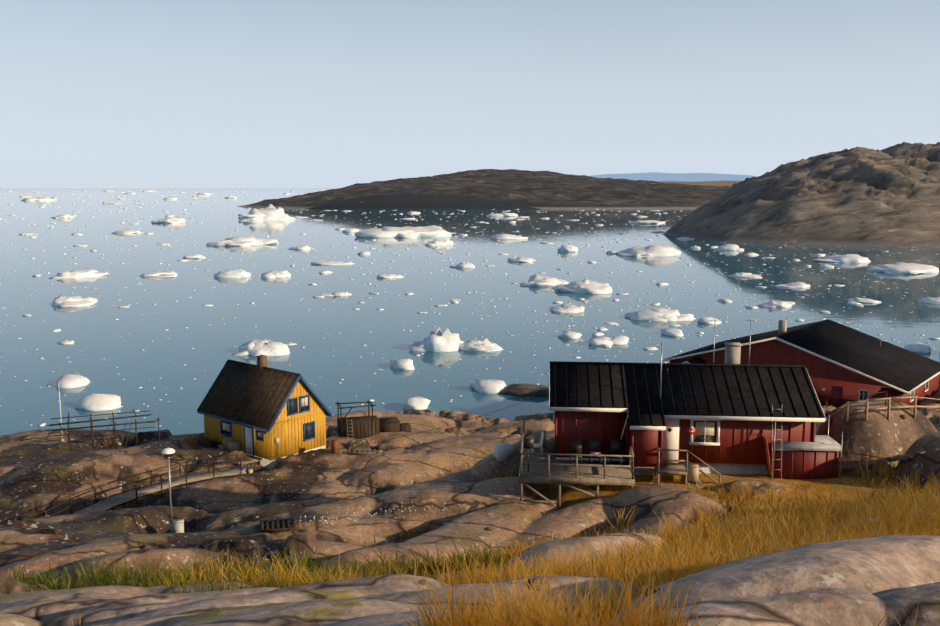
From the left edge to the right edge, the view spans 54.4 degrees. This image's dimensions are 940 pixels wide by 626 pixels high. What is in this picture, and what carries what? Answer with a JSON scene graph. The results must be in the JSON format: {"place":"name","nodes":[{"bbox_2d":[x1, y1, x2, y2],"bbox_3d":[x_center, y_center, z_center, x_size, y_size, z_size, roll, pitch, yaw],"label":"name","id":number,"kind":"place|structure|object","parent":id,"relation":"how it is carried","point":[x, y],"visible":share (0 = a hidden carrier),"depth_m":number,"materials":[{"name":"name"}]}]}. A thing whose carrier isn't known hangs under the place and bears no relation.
{"place":"outdoors","nodes":[
{"label":"outdoors","id":0,"kind":"place"},
{"bbox_2d":[0,188,939,435],"bbox_3d":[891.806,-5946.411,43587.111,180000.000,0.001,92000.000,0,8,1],"label":"sea water","id":1,"kind":"structure","parent":0,"point":[157,354],"depth_m":202.43,"materials":[{"name":"blue liquid"}]},
{"bbox_2d":[0,190,939,426],"bbox_3d":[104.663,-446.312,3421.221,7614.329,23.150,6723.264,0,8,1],"label":"icebergs","id":2,"kind":"object","parent":1,"relation":"on","point":[438,340],"visible":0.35,"depth_m":224.13,"materials":[{"name":"white ice"}]},
{"bbox_2d":[501,383,548,396],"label":"skerry rock","id":3,"kind":"object","parent":1,"relation":"in","point":[533,390],"visible":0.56,"depth_m":106.86,"materials":[{"name":"grey stone"}]},
{"bbox_2d":[659,181,739,185],"bbox_3d":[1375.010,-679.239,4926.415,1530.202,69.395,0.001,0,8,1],"label":"distant land","id":4,"kind":"structure","parent":1,"relation":"in","point":[716,183],"depth_m":4925.90,"materials":[{"name":"stone"}]},
{"bbox_2d":[0,374,939,625],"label":"terrain","id":5,"kind":"structure","parent":0,"point":[854,582],"depth_m":36.65,"materials":[{"name":"brown stone"}]},
{"bbox_2d":[58,383,64,441],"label":"flag pole","id":6,"kind":"object","parent":5,"relation":"on","point":[62,439],"visible":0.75,"depth_m":71.32,"materials":[{"name":"white metal"}]},
{"bbox_2d":[45,410,156,450],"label":"fish drying rack","id":7,"kind":"object","parent":5,"relation":"on","point":[91,421],"visible":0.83,"depth_m":70.07,"materials":[{"name":"brown wood"}]},
{"bbox_2d":[37,454,245,515],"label":"boardwalk","id":8,"kind":"structure","parent":5,"relation":"on","point":[136,494],"depth_m":59.88,"materials":[{"name":"grey wood"}]},
{"bbox_2d":[161,448,174,532],"bbox_3d":[-14.219,8.767,43.379,0.620,4.846,0.620,0,8,1],"label":"street lamp","id":9,"kind":"object","parent":5,"relation":"on","point":[167,452],"visible":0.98,"depth_m":43.18,"materials":[{"name":"silver metal"}]},
{"bbox_2d":[173,519,183,532],"bbox_3d":[-13.804,10.538,43.360,0.560,1.420,0.400,-2,8,-13],"label":"cable cabinet","id":10,"kind":"object","parent":5,"relation":"on","point":[178,525],"visible":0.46,"depth_m":43.16,"materials":[{"name":"grey"}]},
{"bbox_2d":[183,355,331,473],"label":"yellow house","id":11,"kind":"structure","parent":5,"relation":"on","point":[247,407],"depth_m":67.66,"materials":[{"name":"paint"}]},
{"bbox_2d":[260,518,295,532],"bbox_3d":[-7.476,8.244,35.542,1.320,0.132,1.000,-2,8,-13],"label":"pallet","id":12,"kind":"object","parent":5,"relation":"on","point":[277,525],"visible":1,"depth_m":35.41,"materials":[{"name":"brown wood"}]},
{"bbox_2d":[170,392,548,459],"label":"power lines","id":13,"kind":"object","parent":5,"relation":"on","point":[324,450],"visible":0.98,"depth_m":43.48,"materials":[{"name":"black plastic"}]},
{"bbox_2d":[335,400,410,439],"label":"old wooden stage","id":14,"kind":"object","parent":5,"relation":"on","point":[361,427],"visible":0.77,"depth_m":72.86,"materials":[{"name":"brown wood"}]},
{"bbox_2d":[299,500,460,529],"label":"cotton grass flowers","id":15,"kind":"object","parent":5,"relation":"on","point":[369,515],"visible":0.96,"depth_m":38.26,"materials":[{"name":"white plant"}]},
{"bbox_2d":[189,440,722,596],"bbox_3d":[-1.091,6.537,38.759,21.806,15.109,56.956,-2,8,-11],"label":"yard clutter","id":16,"kind":"object","parent":5,"relation":"on","point":[335,445],"visible":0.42,"depth_m":35.41,"materials":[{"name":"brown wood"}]},
{"bbox_2d":[5,429,939,625],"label":"grass","id":17,"kind":"structure","parent":5,"relation":"on","point":[689,551],"depth_m":20.73,"materials":[{"name":"plant"}]},
{"bbox_2d":[494,443,514,460],"bbox_3d":[1.674,6.843,44.942,0.800,0.730,0.730,-3,8,-23],"label":"satellite dish","id":18,"kind":"object","parent":5,"relation":"on","point":[503,452],"visible":0.93,"depth_m":44.72,"materials":[{"name":"paint"}]},
{"bbox_2d":[519,342,825,509],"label":"red house","id":19,"kind":"structure","parent":5,"relation":"on","point":[619,424],"depth_m":40.52,"materials":[{"name":"paint"}]},
{"bbox_2d":[707,319,722,363],"bbox_3d":[12.210,2.080,45.757,0.800,3.600,0.642,0,8,1],"label":"antenna","id":20,"kind":"object","parent":19,"relation":"attached to","point":[714,339],"visible":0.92,"depth_m":45.64,"materials":[{"name":"silver metal"}]},
{"bbox_2d":[749,320,756,363],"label":"mast","id":21,"kind":"object","parent":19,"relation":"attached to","point":[750,341],"visible":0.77,"depth_m":81.29,"materials":[{"name":"silver metal"}]},
{"bbox_2d":[662,319,939,407],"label":"house","id":22,"kind":"structure","parent":5,"relation":"on","point":[838,360],"depth_m":81.18,"materials":[{"name":"red paint"}]},
{"bbox_2d":[763,415,842,479],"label":"tarp shed","id":23,"kind":"structure","parent":5,"relation":"on","point":[818,458],"depth_m":39.79,"materials":[{"name":"red paint"}]},
{"bbox_2d":[825,391,939,486],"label":"hill path railings","id":24,"kind":"object","parent":5,"relation":"on","point":[886,459],"visible":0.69,"depth_m":41.53,"materials":[{"name":"brown wood"}]},
{"bbox_2d":[0,0,939,187],"label":"sky","id":25,"kind":"structure","parent":0,"point":[258,93],"materials":[{"name":"blue"}]},
{"bbox_2d":[238,169,730,208],"bbox_3d":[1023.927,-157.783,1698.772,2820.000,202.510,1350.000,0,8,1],"label":"hill","id":26,"kind":"structure","parent":0,"point":[545,189],"depth_m":1090.83,"materials":[{"name":"brown stone"}]},
{"bbox_2d":[591,172,757,181],"bbox_3d":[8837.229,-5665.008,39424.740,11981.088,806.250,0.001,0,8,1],"label":"blue mountains","id":27,"kind":"structure","parent":0,"point":[686,177],"depth_m":39395.69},
{"bbox_2d":[662,141,939,247],"bbox_3d":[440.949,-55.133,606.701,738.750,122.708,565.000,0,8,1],"label":"hill","id":28,"kind":"structure","parent":0,"point":[867,197],"depth_m":406.88,"materials":[{"name":"stone"}]}
]}

